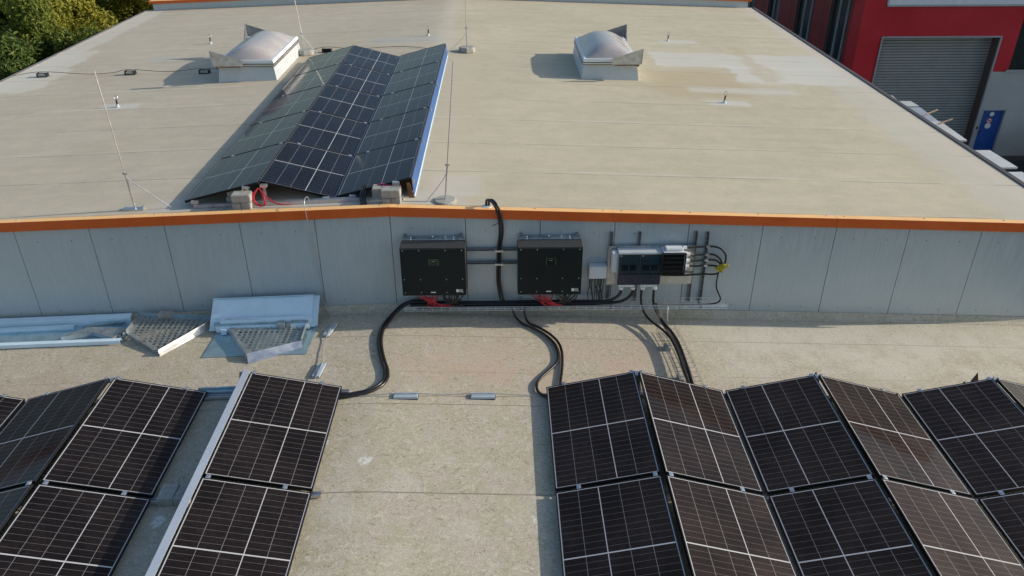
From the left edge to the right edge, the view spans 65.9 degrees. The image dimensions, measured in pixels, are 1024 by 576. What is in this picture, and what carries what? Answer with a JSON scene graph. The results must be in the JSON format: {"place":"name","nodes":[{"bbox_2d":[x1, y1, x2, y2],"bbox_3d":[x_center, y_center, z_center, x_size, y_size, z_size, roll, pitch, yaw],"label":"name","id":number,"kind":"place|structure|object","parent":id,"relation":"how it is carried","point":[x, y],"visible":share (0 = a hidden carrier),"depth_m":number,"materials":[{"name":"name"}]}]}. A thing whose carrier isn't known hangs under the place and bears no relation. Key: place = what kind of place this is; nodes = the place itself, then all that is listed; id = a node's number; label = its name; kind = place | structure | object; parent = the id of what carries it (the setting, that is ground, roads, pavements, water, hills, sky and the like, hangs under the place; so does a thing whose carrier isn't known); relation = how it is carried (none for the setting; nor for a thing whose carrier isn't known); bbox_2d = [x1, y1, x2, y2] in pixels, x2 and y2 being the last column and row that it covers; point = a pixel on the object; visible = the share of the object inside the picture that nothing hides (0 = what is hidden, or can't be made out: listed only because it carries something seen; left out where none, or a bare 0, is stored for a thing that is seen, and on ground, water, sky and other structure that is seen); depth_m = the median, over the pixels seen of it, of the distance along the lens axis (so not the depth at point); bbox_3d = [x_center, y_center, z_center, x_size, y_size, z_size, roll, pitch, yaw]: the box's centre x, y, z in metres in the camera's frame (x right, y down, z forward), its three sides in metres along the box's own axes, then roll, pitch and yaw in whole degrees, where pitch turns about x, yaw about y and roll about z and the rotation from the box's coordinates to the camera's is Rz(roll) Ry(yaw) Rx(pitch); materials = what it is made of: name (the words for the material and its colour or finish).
{"place":"outdoors","nodes":[
{"label":"outdoors","id":0,"kind":"place"},
{"bbox_2d":[0,0,31,34],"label":"leafy tree","id":1,"kind":"object","parent":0,"point":[3,10],"visible":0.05,"depth_m":27.32,"materials":[{"name":"green plant"}]},
{"bbox_2d":[0,28,36,79],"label":"leafy tree","id":2,"kind":"object","parent":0,"point":[11,66],"visible":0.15,"depth_m":22.46,"materials":[{"name":"green plant"}]},
{"bbox_2d":[0,0,108,79],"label":"leafy tree","id":3,"kind":"object","parent":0,"point":[52,41],"visible":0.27,"depth_m":24.34,"materials":[{"name":"green plant"}]},
{"bbox_2d":[0,0,118,59],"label":"leafy tree","id":4,"kind":"object","parent":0,"point":[73,15],"visible":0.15,"depth_m":27.56,"materials":[{"name":"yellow plant"}]},
{"bbox_2d":[88,0,153,27],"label":"leafy tree","id":5,"kind":"object","parent":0,"point":[127,9],"visible":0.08,"depth_m":30.29,"materials":[{"name":"green plant"}]},
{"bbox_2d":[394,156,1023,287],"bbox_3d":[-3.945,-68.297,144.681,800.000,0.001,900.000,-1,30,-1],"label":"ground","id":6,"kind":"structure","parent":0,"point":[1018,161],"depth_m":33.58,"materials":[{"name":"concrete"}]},
{"bbox_2d":[0,0,1023,575],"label":"industrial hall","id":7,"kind":"structure","parent":6,"relation":"on","point":[862,230],"depth_m":11.00,"materials":[{"name":"beige concrete"}]},
{"bbox_2d":[0,313,131,348],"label":"roof flashing","id":8,"kind":"object","parent":7,"relation":"on","point":[35,339],"visible":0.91,"depth_m":10.90,"materials":[{"name":"metal"}]},
{"bbox_2d":[0,324,74,332],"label":"metal strip","id":9,"kind":"object","parent":8,"relation":"in","point":[37,328],"visible":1,"depth_m":10.92,"materials":[{"name":"metal"}]},
{"bbox_2d":[61,327,125,339],"bbox_3d":[-5.679,0.629,10.730,0.758,0.060,0.303,2,30,4],"label":"angled tray cover","id":10,"kind":"object","parent":8,"relation":"on","point":[108,332],"visible":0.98,"depth_m":10.72,"materials":[{"name":"metal"}]},
{"bbox_2d":[83,320,125,327],"bbox_3d":[-5.643,0.502,10.937,0.557,0.053,0.053,-5,30,-9],"label":"metal strip","id":11,"kind":"object","parent":8,"relation":"in","point":[106,323],"visible":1,"depth_m":10.92,"materials":[{"name":"metal"}]},
{"bbox_2d":[93,70,171,210],"bbox_3d":[-4.976,-1.897,10.325,0.665,1.892,0.100,-1,30,-1],"label":"lightning rod","id":12,"kind":"object","parent":7,"relation":"on","point":[141,208],"visible":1,"depth_m":10.62,"materials":[{"name":"metal"}]},
{"bbox_2d":[156,484,179,505],"bbox_3d":[-3.482,2.096,8.006,0.170,0.090,0.230,-1,30,-2],"label":"concrete block","id":13,"kind":"object","parent":7,"relation":"on","point":[166,494],"depth_m":7.95,"materials":[{"name":"concrete"}]},
{"bbox_2d":[126,311,210,355],"bbox_3d":[-4.732,0.542,10.837,1.054,0.190,0.973,18,34,29],"label":"perforated tray corner","id":14,"kind":"object","parent":7,"relation":"on","point":[192,333],"visible":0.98,"depth_m":10.75,"materials":[{"name":"metal"}]},
{"bbox_2d":[18,491,321,509],"bbox_3d":[-4.242,2.173,7.962,4.643,0.036,0.060,-2,30,0],"label":"base rail","id":15,"kind":"object","parent":7,"relation":"on","point":[316,494],"visible":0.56,"depth_m":7.95,"materials":[{"name":"metal"}]},
{"bbox_2d":[0,484,33,532],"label":"solar panel","id":16,"kind":"object","parent":15,"relation":"on","point":[12,500],"visible":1,"depth_m":7.63,"materials":[{"name":"black glass"}]},
{"bbox_2d":[0,484,150,575],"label":"solar panel","id":17,"kind":"object","parent":15,"relation":"on","point":[51,530],"visible":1,"depth_m":7.38,"materials":[{"name":"black glass"}]},
{"bbox_2d":[156,477,311,575],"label":"solar panel","id":18,"kind":"object","parent":15,"relation":"on","point":[228,528],"visible":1,"depth_m":7.31,"materials":[{"name":"black glass"}]},
{"bbox_2d":[173,484,196,505],"bbox_3d":[-3.307,2.094,7.997,0.160,0.090,0.230,1,30,2],"label":"concrete block","id":19,"kind":"object","parent":7,"relation":"on","point":[178,496],"depth_m":7.95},
{"bbox_2d":[21,389,349,406],"bbox_3d":[-4.268,1.332,9.445,4.643,0.036,0.060,-2,30,0],"label":"base rail","id":20,"kind":"object","parent":7,"relation":"on","point":[216,396],"visible":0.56,"depth_m":9.42,"materials":[{"name":"metal"}]},
{"bbox_2d":[0,394,24,430],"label":"solar panel","id":21,"kind":"object","parent":20,"relation":"on","point":[10,407],"visible":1,"depth_m":9.30,"materials":[{"name":"black glass"}]},
{"bbox_2d":[0,376,109,491],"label":"solar panel","id":22,"kind":"object","parent":20,"relation":"on","point":[36,433],"visible":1,"depth_m":8.69,"materials":[{"name":"black glass"}]},
{"bbox_2d":[41,376,206,497],"bbox_3d":[-4.162,1.590,8.636,1.073,0.044,1.802,10,29,-7],"label":"solar panel","id":23,"kind":"object","parent":20,"relation":"on","point":[128,436],"visible":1,"depth_m":8.53,"materials":[{"name":"black glass"}]},
{"bbox_2d":[203,371,341,491],"bbox_3d":[-2.547,1.525,8.628,1.073,0.044,1.802,10,29,-7],"label":"solar panel","id":24,"kind":"object","parent":20,"relation":"on","point":[276,431],"visible":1,"depth_m":8.52,"materials":[{"name":"black glass"}]},
{"bbox_2d":[145,369,249,575],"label":"wind deflector","id":25,"kind":"object","parent":7,"relation":"on","point":[179,512],"visible":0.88,"depth_m":7.76,"materials":[{"name":"metal"}]},
{"bbox_2d":[198,386,242,394],"bbox_3d":[-3.490,1.241,9.516,0.600,0.060,0.100,-2,30,0],"label":"base rail","id":26,"kind":"object","parent":7,"relation":"on","point":[221,390],"visible":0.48,"depth_m":9.53,"materials":[{"name":"metal"}]},
{"bbox_2d":[241,200,253,209],"bbox_3d":[-3.570,-1.128,10.661,0.120,0.105,0.170,-1,30,-1],"label":"concrete block","id":27,"kind":"object","parent":7,"relation":"on","point":[247,206],"depth_m":10.59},
{"bbox_2d":[230,191,252,202],"bbox_3d":[-3.631,-1.226,10.615,0.250,0.110,0.180,-1,30,-2],"label":"concrete block","id":28,"kind":"object","parent":27,"relation":"on","point":[241,196],"depth_m":10.54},
{"bbox_2d":[209,24,299,82],"bbox_3d":[-5.571,-5.184,17.417,1.266,0.716,2.676,-1,30,-1],"label":"roof skylight","id":29,"kind":"object","parent":7,"relation":"on","point":[257,54],"visible":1,"depth_m":16.54,"materials":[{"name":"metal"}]},
{"bbox_2d":[202,324,318,357],"bbox_3d":[-3.337,0.699,10.534,1.380,0.054,0.730,-1,30,-1],"label":"flat sheet","id":30,"kind":"object","parent":7,"relation":"on","point":[220,345],"visible":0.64,"depth_m":10.46,"materials":[{"name":"metal"}]},
{"bbox_2d":[216,321,309,332],"bbox_3d":[-3.371,0.528,10.699,1.260,0.128,0.053,-1,30,-1],"label":"angle profile","id":31,"kind":"object","parent":30,"relation":"on","point":[299,325],"visible":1,"depth_m":10.67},
{"bbox_2d":[214,320,307,329],"bbox_3d":[-3.396,0.490,10.706,1.270,0.129,0.053,-1,30,-1],"label":"angle profile","id":32,"kind":"object","parent":31,"relation":"on","point":[218,324],"visible":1,"depth_m":10.68,"materials":[{"name":"metal"}]},
{"bbox_2d":[220,315,311,323],"bbox_3d":[-3.332,0.447,10.717,1.240,0.128,0.053,-1,30,-1],"label":"angle profile","id":33,"kind":"object","parent":32,"relation":"on","point":[286,318],"visible":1,"depth_m":10.69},
{"bbox_2d":[226,319,306,363],"bbox_3d":[-3.315,0.691,10.395,1.161,0.166,0.828,-1,30,-1],"label":"perforated tray corner","id":34,"kind":"object","parent":30,"relation":"on","point":[259,354],"visible":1,"depth_m":10.39,"materials":[{"name":"metal"}]},
{"bbox_2d":[209,294,313,330],"bbox_3d":[-3.429,0.331,10.818,1.390,0.368,0.375,-1,30,-1],"label":"folded sheet","id":35,"kind":"object","parent":7,"relation":"on","point":[261,306],"visible":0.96,"depth_m":10.85,"materials":[{"name":"metal"}]},
{"bbox_2d":[221,110,307,158],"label":"solar panel","id":36,"kind":"object","parent":7,"relation":"on","point":[260,135],"visible":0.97,"depth_m":12.73,"materials":[{"name":"grey glass"}]},
{"bbox_2d":[250,85,325,125],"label":"solar panel","id":37,"kind":"object","parent":7,"relation":"on","point":[289,104],"visible":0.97,"depth_m":14.16,"materials":[{"name":"grey glass"}]},
{"bbox_2d":[193,195,403,207],"bbox_3d":[-2.902,-1.176,10.749,2.852,0.050,0.060,-2,30,0],"label":"base rail","id":38,"kind":"object","parent":7,"relation":"on","point":[292,201],"visible":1,"depth_m":10.72,"materials":[{"name":"metal"}]},
{"bbox_3d":[-3.582,-1.276,10.714,0.120,0.247,0.060,-1,30,-1],"label":"support leg","id":39,"kind":"object","parent":38,"relation":"on","visible":0},
{"bbox_2d":[185,142,285,202],"bbox_3d":[-3.948,-1.699,11.391,1.060,0.045,1.646,-13,29,6],"label":"solar panel","id":40,"kind":"object","parent":39,"relation":"on","point":[233,173],"visible":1,"depth_m":11.26,"materials":[{"name":"grey glass"}]},
{"bbox_2d":[294,0,317,55],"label":"lightning rod","id":41,"kind":"object","parent":7,"relation":"on","point":[304,51],"visible":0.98,"depth_m":18.38,"materials":[{"name":"metal"}]},
{"bbox_2d":[260,141,353,197],"bbox_3d":[-2.943,-1.747,11.497,1.060,0.045,1.646,12,29,-8],"label":"solar panel","id":42,"kind":"object","parent":7,"relation":"on","point":[299,167],"visible":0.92,"depth_m":11.39,"materials":[{"name":"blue glass"}]},
{"bbox_2d":[274,63,340,97],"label":"solar panel","id":43,"kind":"object","parent":7,"relation":"on","point":[309,80],"visible":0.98,"depth_m":15.59,"materials":[{"name":"grey glass"}]},
{"bbox_2d":[288,110,368,156],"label":"solar panel","id":44,"kind":"object","parent":7,"relation":"on","point":[328,132],"visible":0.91,"depth_m":12.84,"materials":[{"name":"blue glass"}]},
{"bbox_2d":[310,84,381,123],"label":"solar panel","id":45,"kind":"object","parent":7,"relation":"on","point":[336,100],"visible":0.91,"depth_m":14.26,"materials":[{"name":"blue glass"}]},
{"bbox_2d":[328,63,390,96],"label":"solar panel","id":46,"kind":"object","parent":7,"relation":"on","point":[359,79],"visible":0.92,"depth_m":15.69,"materials":[{"name":"blue glass"}]},
{"bbox_2d":[342,45,399,74],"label":"solar panel","id":47,"kind":"object","parent":7,"relation":"on","point":[371,59],"visible":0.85,"depth_m":17.11,"materials":[{"name":"blue glass"}]},
{"bbox_2d":[337,138,420,196],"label":"solar panel","id":48,"kind":"object","parent":7,"relation":"on","point":[387,165],"visible":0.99,"depth_m":11.40,"materials":[{"name":"blue glass"}]},
{"bbox_2d":[339,300,425,398],"bbox_3d":[-1.635,0.781,10.103,0.664,0.210,2.279,10,31,18],"label":"black conduit","id":49,"kind":"object","parent":7,"relation":"on","point":[383,356],"visible":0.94,"depth_m":9.99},
{"bbox_2d":[340,299,425,395],"bbox_3d":[-1.659,0.755,10.148,0.647,0.210,2.275,10,31,17],"label":"black conduit","id":50,"kind":"object","parent":7,"relation":"on","point":[379,350],"visible":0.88,"depth_m":10.09,"materials":[{"name":"plastic"}]},
{"bbox_2d":[382,198,390,203],"bbox_3d":[-1.680,-1.187,10.626,0.122,0.100,0.170,-1,30,-1],"label":"concrete block","id":51,"kind":"object","parent":7,"relation":"on","point":[386,200],"depth_m":10.55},
{"bbox_2d":[381,186,400,197],"bbox_3d":[-1.620,-1.286,10.583,0.250,0.110,0.180,0,30,0],"label":"concrete block","id":52,"kind":"object","parent":51,"relation":"on","point":[390,191],"depth_m":10.52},
{"bbox_2d":[356,107,428,154],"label":"solar panel","id":53,"kind":"object","parent":7,"relation":"on","point":[394,130],"visible":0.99,"depth_m":12.84,"materials":[{"name":"blue glass"}]},
{"bbox_2d":[371,82,435,121],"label":"solar panel","id":54,"kind":"object","parent":7,"relation":"on","point":[392,104],"visible":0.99,"depth_m":14.26,"materials":[{"name":"blue glass"}]},
{"bbox_2d":[393,392,418,399],"bbox_3d":[-1.259,1.280,9.375,0.291,0.041,0.102,-1,30,-1],"label":"wire holder","id":55,"kind":"object","parent":7,"relation":"on","point":[406,396],"visible":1,"depth_m":9.34,"materials":[{"name":"grey plastic"}]},
{"bbox_2d":[382,61,440,95],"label":"solar panel","id":56,"kind":"object","parent":7,"relation":"on","point":[413,77],"visible":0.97,"depth_m":15.69,"materials":[{"name":"blue glass"}]},
{"bbox_2d":[392,43,445,73],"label":"solar panel","id":57,"kind":"object","parent":7,"relation":"on","point":[422,57],"visible":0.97,"depth_m":17.12,"materials":[{"name":"blue glass"}]},
{"bbox_2d":[406,46,447,197],"bbox_3d":[-1.443,-3.373,14.332,0.110,0.260,8.205,-1,30,-1],"label":"wind deflector","id":58,"kind":"object","parent":7,"relation":"on","point":[421,153],"visible":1,"depth_m":12.83,"materials":[{"name":"metal"}]},
{"bbox_2d":[399,233,466,295],"bbox_3d":[-1.048,-0.268,10.632,0.858,0.865,0.360,-1,30,-1],"label":"inverter cabinet","id":59,"kind":"object","parent":7,"relation":"attached to","point":[432,265],"visible":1,"depth_m":10.47,"materials":[{"name":"metal"}]},
{"bbox_2d":[417,295,462,306],"bbox_3d":[-1.012,0.152,10.848,0.697,0.282,0.132,-1,30,-1],"label":"black cable bundle","id":60,"kind":"object","parent":59,"relation":"hanging from","point":[456,301],"visible":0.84,"depth_m":10.84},
{"bbox_2d":[428,61,456,204],"bbox_3d":[-0.921,-1.996,10.288,0.310,1.886,0.341,21,36,33],"label":"lightning rod","id":61,"kind":"object","parent":7,"relation":"on","point":[445,199],"visible":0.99,"depth_m":10.64,"materials":[{"name":"metal"}]},
{"bbox_2d":[447,0,475,53],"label":"lightning rod","id":62,"kind":"object","parent":7,"relation":"on","point":[467,49],"visible":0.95,"depth_m":18.21,"materials":[{"name":"metal"}]},
{"bbox_2d":[471,392,494,399],"bbox_3d":[-0.344,1.288,9.425,0.291,0.041,0.102,-1,30,-1],"label":"wire holder","id":63,"kind":"object","parent":7,"relation":"on","point":[482,396],"visible":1,"depth_m":9.39,"materials":[{"name":"grey plastic"}]},
{"bbox_2d":[485,199,512,302],"bbox_3d":[-0.189,-0.476,10.682,0.433,1.542,0.113,16,34,27],"label":"black conduit","id":64,"kind":"object","parent":7,"relation":"attached to","point":[498,243],"visible":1,"depth_m":10.60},
{"bbox_2d":[488,199,515,302],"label":"black conduit","id":65,"kind":"object","parent":7,"relation":"attached to","point":[501,240],"visible":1,"depth_m":10.59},
{"bbox_2d":[510,305,559,397],"bbox_3d":[0.388,0.786,10.181,0.479,0.215,2.028,-5,30,-9],"label":"black conduit","id":66,"kind":"object","parent":7,"relation":"on","point":[552,366],"visible":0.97,"depth_m":10.26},
{"bbox_2d":[522,304,563,384],"bbox_3d":[0.518,0.772,10.205,0.342,0.217,1.992,-6,30,-11],"label":"black conduit","id":67,"kind":"object","parent":7,"relation":"on","point":[555,339],"visible":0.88,"depth_m":10.50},
{"bbox_2d":[517,232,582,294],"bbox_3d":[0.502,-0.282,10.652,0.858,0.865,0.360,-1,30,-1],"label":"inverter cabinet","id":68,"kind":"object","parent":7,"relation":"attached to","point":[548,264],"visible":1,"depth_m":10.49,"materials":[{"name":"metal"}]},
{"bbox_2d":[532,294,577,305],"bbox_3d":[0.552,0.138,10.868,0.701,0.281,0.132,-1,30,-1],"label":"black cable bundle","id":69,"kind":"object","parent":68,"relation":"hanging from","point":[565,299],"visible":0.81,"depth_m":10.86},
{"bbox_2d":[405,295,727,311],"bbox_3d":[0.751,0.211,11.004,4.463,0.092,0.249,-1,30,-1],"label":"cable tray","id":70,"kind":"object","parent":7,"relation":"attached to","point":[647,305],"visible":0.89,"depth_m":10.92,"materials":[{"name":"metal"}]},
{"bbox_2d":[414,290,621,303],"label":"black conduit","id":71,"kind":"object","parent":70,"relation":"in","point":[607,300],"visible":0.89,"depth_m":10.99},
{"bbox_2d":[410,290,633,306],"bbox_3d":[0.132,0.115,10.907,3.099,0.295,0.074,0,30,0],"label":"black conduit","id":72,"kind":"object","parent":70,"relation":"in","point":[538,303],"visible":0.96,"depth_m":10.95,"materials":[{"name":"plastic"}]},
{"bbox_2d":[417,306,638,308],"bbox_3d":[0.234,0.263,10.937,3.100,0.030,0.030,-1,30,-1],"label":"black cable","id":73,"kind":"object","parent":70,"relation":"in","point":[515,307],"visible":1,"depth_m":10.92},
{"bbox_2d":[588,263,606,278],"bbox_3d":[1.173,-0.235,10.830,0.247,0.190,0.118,-1,30,-1],"label":"white box","id":74,"kind":"object","parent":7,"relation":"attached to","point":[597,270],"visible":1,"depth_m":10.78,"materials":[{"name":"plastic"}]},
{"bbox_2d":[587,279,603,299],"bbox_3d":[1.162,0.015,10.951,0.230,0.378,0.062,-1,30,-1],"label":"black cable bundle","id":75,"kind":"object","parent":74,"relation":"hanging from","point":[600,290],"visible":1,"depth_m":10.96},
{"bbox_2d":[573,24,643,80],"bbox_3d":[2.061,-5.194,17.410,1.256,0.716,2.476,-1,30,-1],"label":"roof skylight","id":76,"kind":"object","parent":7,"relation":"on","point":[610,54],"visible":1,"depth_m":16.60,"materials":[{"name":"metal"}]},
{"bbox_2d":[606,245,695,284],"bbox_3d":[1.896,-0.314,10.814,1.180,0.595,0.015,-1,30,-1],"label":"mounting plate","id":77,"kind":"object","parent":7,"relation":"attached to","point":[610,278],"visible":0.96,"depth_m":10.87,"materials":[{"name":"metal"}]},
{"bbox_2d":[610,247,661,289],"bbox_3d":[1.678,-0.247,10.722,0.666,0.575,0.210,-1,30,-1],"label":"fuse box","id":78,"kind":"object","parent":77,"relation":"attached to","point":[631,268],"visible":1,"depth_m":10.63,"materials":[{"name":"grey plastic"}]},
{"bbox_2d":[640,289,689,382],"bbox_3d":[2.068,0.659,10.088,0.230,0.437,2.067,-5,30,-9],"label":"black conduit","id":79,"kind":"object","parent":78,"relation":"hanging from","point":[669,337],"visible":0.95,"depth_m":10.50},
{"bbox_2d":[652,290,693,383],"bbox_3d":[2.149,0.664,10.082,0.180,0.439,2.047,-4,30,-6],"label":"black conduit","id":80,"kind":"object","parent":78,"relation":"hanging from","point":[678,342],"visible":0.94,"depth_m":10.39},
{"bbox_2d":[660,245,690,275],"bbox_3d":[2.201,-0.384,10.632,0.404,0.364,0.247,-1,30,-1],"label":"junction box","id":81,"kind":"object","parent":77,"relation":"attached to","point":[675,259],"visible":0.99,"depth_m":10.56,"materials":[{"name":"black plastic"}]},
{"bbox_2d":[656,326,702,385],"bbox_3d":[2.174,0.936,10.153,0.285,0.106,1.525,-2,30,-4],"label":"cable tray","id":82,"kind":"object","parent":7,"relation":"on","point":[679,377],"visible":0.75,"depth_m":10.16,"materials":[{"name":"metal"}]},
{"bbox_2d":[654,303,690,382],"bbox_3d":[2.138,0.707,10.254,0.146,0.210,1.710,-3,30,-6],"label":"thin cable bundle","id":83,"kind":"object","parent":82,"relation":"in","point":[663,325],"visible":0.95,"depth_m":10.59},
{"bbox_2d":[698,231,709,300],"bbox_3d":[2.642,-0.287,10.877,0.052,1.070,0.038,-1,30,-1],"label":"strut channel","id":84,"kind":"object","parent":7,"relation":"attached to","point":[703,267],"visible":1,"depth_m":10.89,"materials":[{"name":"metal"}]},
{"bbox_2d":[640,392,904,400],"bbox_3d":[3.227,1.322,9.596,5.574,0.038,0.050,1,30,-2],"label":"base rail","id":85,"kind":"object","parent":7,"relation":"on","point":[642,395],"visible":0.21,"depth_m":9.58,"materials":[{"name":"metal"}]},
{"bbox_2d":[546,370,660,491],"bbox_3d":[0.952,1.534,8.714,1.073,0.044,1.802,-11,29,5],"label":"solar panel","id":86,"kind":"object","parent":85,"relation":"on","point":[599,431],"visible":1,"depth_m":8.61,"materials":[{"name":"black glass"}]},
{"bbox_2d":[638,370,762,494],"bbox_3d":[2.042,1.558,8.748,1.073,0.044,1.802,13,28,-9],"label":"solar panel","id":87,"kind":"object","parent":85,"relation":"on","point":[696,433],"visible":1,"depth_m":8.63,"materials":[{"name":"brown glass"}]},
{"bbox_2d":[725,373,873,494],"bbox_3d":[3.128,1.583,8.781,1.073,0.044,1.802,-11,29,5],"label":"solar panel","id":88,"kind":"object","parent":85,"relation":"on","point":[796,434],"visible":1,"depth_m":8.67,"materials":[{"name":"black glass"}]},
{"bbox_2d":[818,373,971,497],"bbox_3d":[4.219,1.607,8.814,1.073,0.044,1.802,13,28,-9],"label":"solar panel","id":89,"kind":"object","parent":85,"relation":"on","point":[893,439],"visible":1,"depth_m":8.70,"materials":[{"name":"brown glass"}]},
{"bbox_2d":[902,377,1023,497],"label":"solar panel","id":90,"kind":"object","parent":85,"relation":"on","point":[975,429],"visible":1,"depth_m":8.90,"materials":[{"name":"black glass"}]},
{"bbox_2d":[666,494,980,504],"bbox_3d":[3.254,2.171,8.100,5.574,0.038,0.050,1,30,-2],"label":"base rail","id":91,"kind":"object","parent":7,"relation":"on","point":[669,497],"visible":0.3,"depth_m":8.07,"materials":[{"name":"metal"}]},
{"bbox_2d":[555,475,686,575],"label":"solar panel","id":92,"kind":"object","parent":91,"relation":"on","point":[624,528],"visible":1,"depth_m":7.38,"materials":[{"name":"black glass"}]},
{"bbox_2d":[665,475,796,575],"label":"solar panel","id":93,"kind":"object","parent":91,"relation":"on","point":[725,531],"visible":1,"depth_m":7.42,"materials":[{"name":"black glass"}]},
{"bbox_2d":[769,478,933,575],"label":"solar panel","id":94,"kind":"object","parent":91,"relation":"on","point":[856,528],"visible":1,"depth_m":7.47,"materials":[{"name":"black glass"}]},
{"bbox_2d":[880,478,1023,575],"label":"solar panel","id":95,"kind":"object","parent":91,"relation":"on","point":[955,535],"visible":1,"depth_m":7.50,"materials":[{"name":"black glass"}]},
{"bbox_2d":[978,491,1023,563],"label":"solar panel","id":96,"kind":"object","parent":91,"relation":"on","point":[1005,512],"visible":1,"depth_m":7.87,"materials":[{"name":"black glass"}]},
{"bbox_3d":[-2.983,-5.146,17.763,2.861,0.035,0.060,-2,30,0],"label":"base rail","id":97,"kind":"object","parent":7,"relation":"on","visible":0},
{"bbox_2d":[293,45,353,75],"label":"solar panel","id":98,"kind":"object","parent":97,"relation":"on","point":[324,60],"visible":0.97,"depth_m":17.01,"materials":[{"name":"grey glass"}]},
{"bbox_2d":[891,95,1023,181],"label":"canopy","id":99,"kind":"object","parent":6,"relation":"on","point":[1001,162],"visible":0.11,"depth_m":23.02,"materials":[{"name":"metal"}]},
{"bbox_2d":[748,0,1023,155],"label":"red hall","id":100,"kind":"structure","parent":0,"point":[960,63],"depth_m":32.83,"materials":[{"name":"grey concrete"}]},
{"bbox_2d":[766,0,780,21],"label":"window","id":101,"kind":"structure","parent":100,"relation":"in","point":[773,7],"depth_m":41.71,"materials":[{"name":"grey glass"}]},
{"bbox_2d":[792,0,814,41],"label":"window","id":102,"kind":"structure","parent":100,"relation":"in","point":[804,8],"depth_m":37.71,"materials":[{"name":"grey glass"}]},
{"bbox_2d":[822,0,852,61],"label":"window","id":103,"kind":"structure","parent":100,"relation":"in","point":[839,13],"depth_m":33.98,"materials":[{"name":"black glass"}]},
{"bbox_2d":[972,109,1006,151],"bbox_3d":[20.396,-6.678,33.893,1.010,2.060,0.180,-1,30,-1],"label":"door","id":104,"kind":"structure","parent":100,"relation":"in","point":[991,121],"depth_m":33.84,"materials":[{"name":"blue paint"}]},
{"bbox_2d":[1009,20,1023,68],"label":"strip window","id":105,"kind":"structure","parent":100,"relation":"in","point":[1017,61],"depth_m":32.30,"materials":[{"name":"black glass"}]},
{"bbox_3d":[5.841,1.240,9.654,0.240,0.288,0.100,-1,30,-1],"label":"ridge support","id":106,"kind":"object","parent":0,"visible":0},
{"bbox_2d":[995,377,1023,410],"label":"solar panel","id":107,"kind":"object","parent":106,"relation":"on","point":[1014,391],"visible":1,"depth_m":9.40,"materials":[{"name":"black glass"}]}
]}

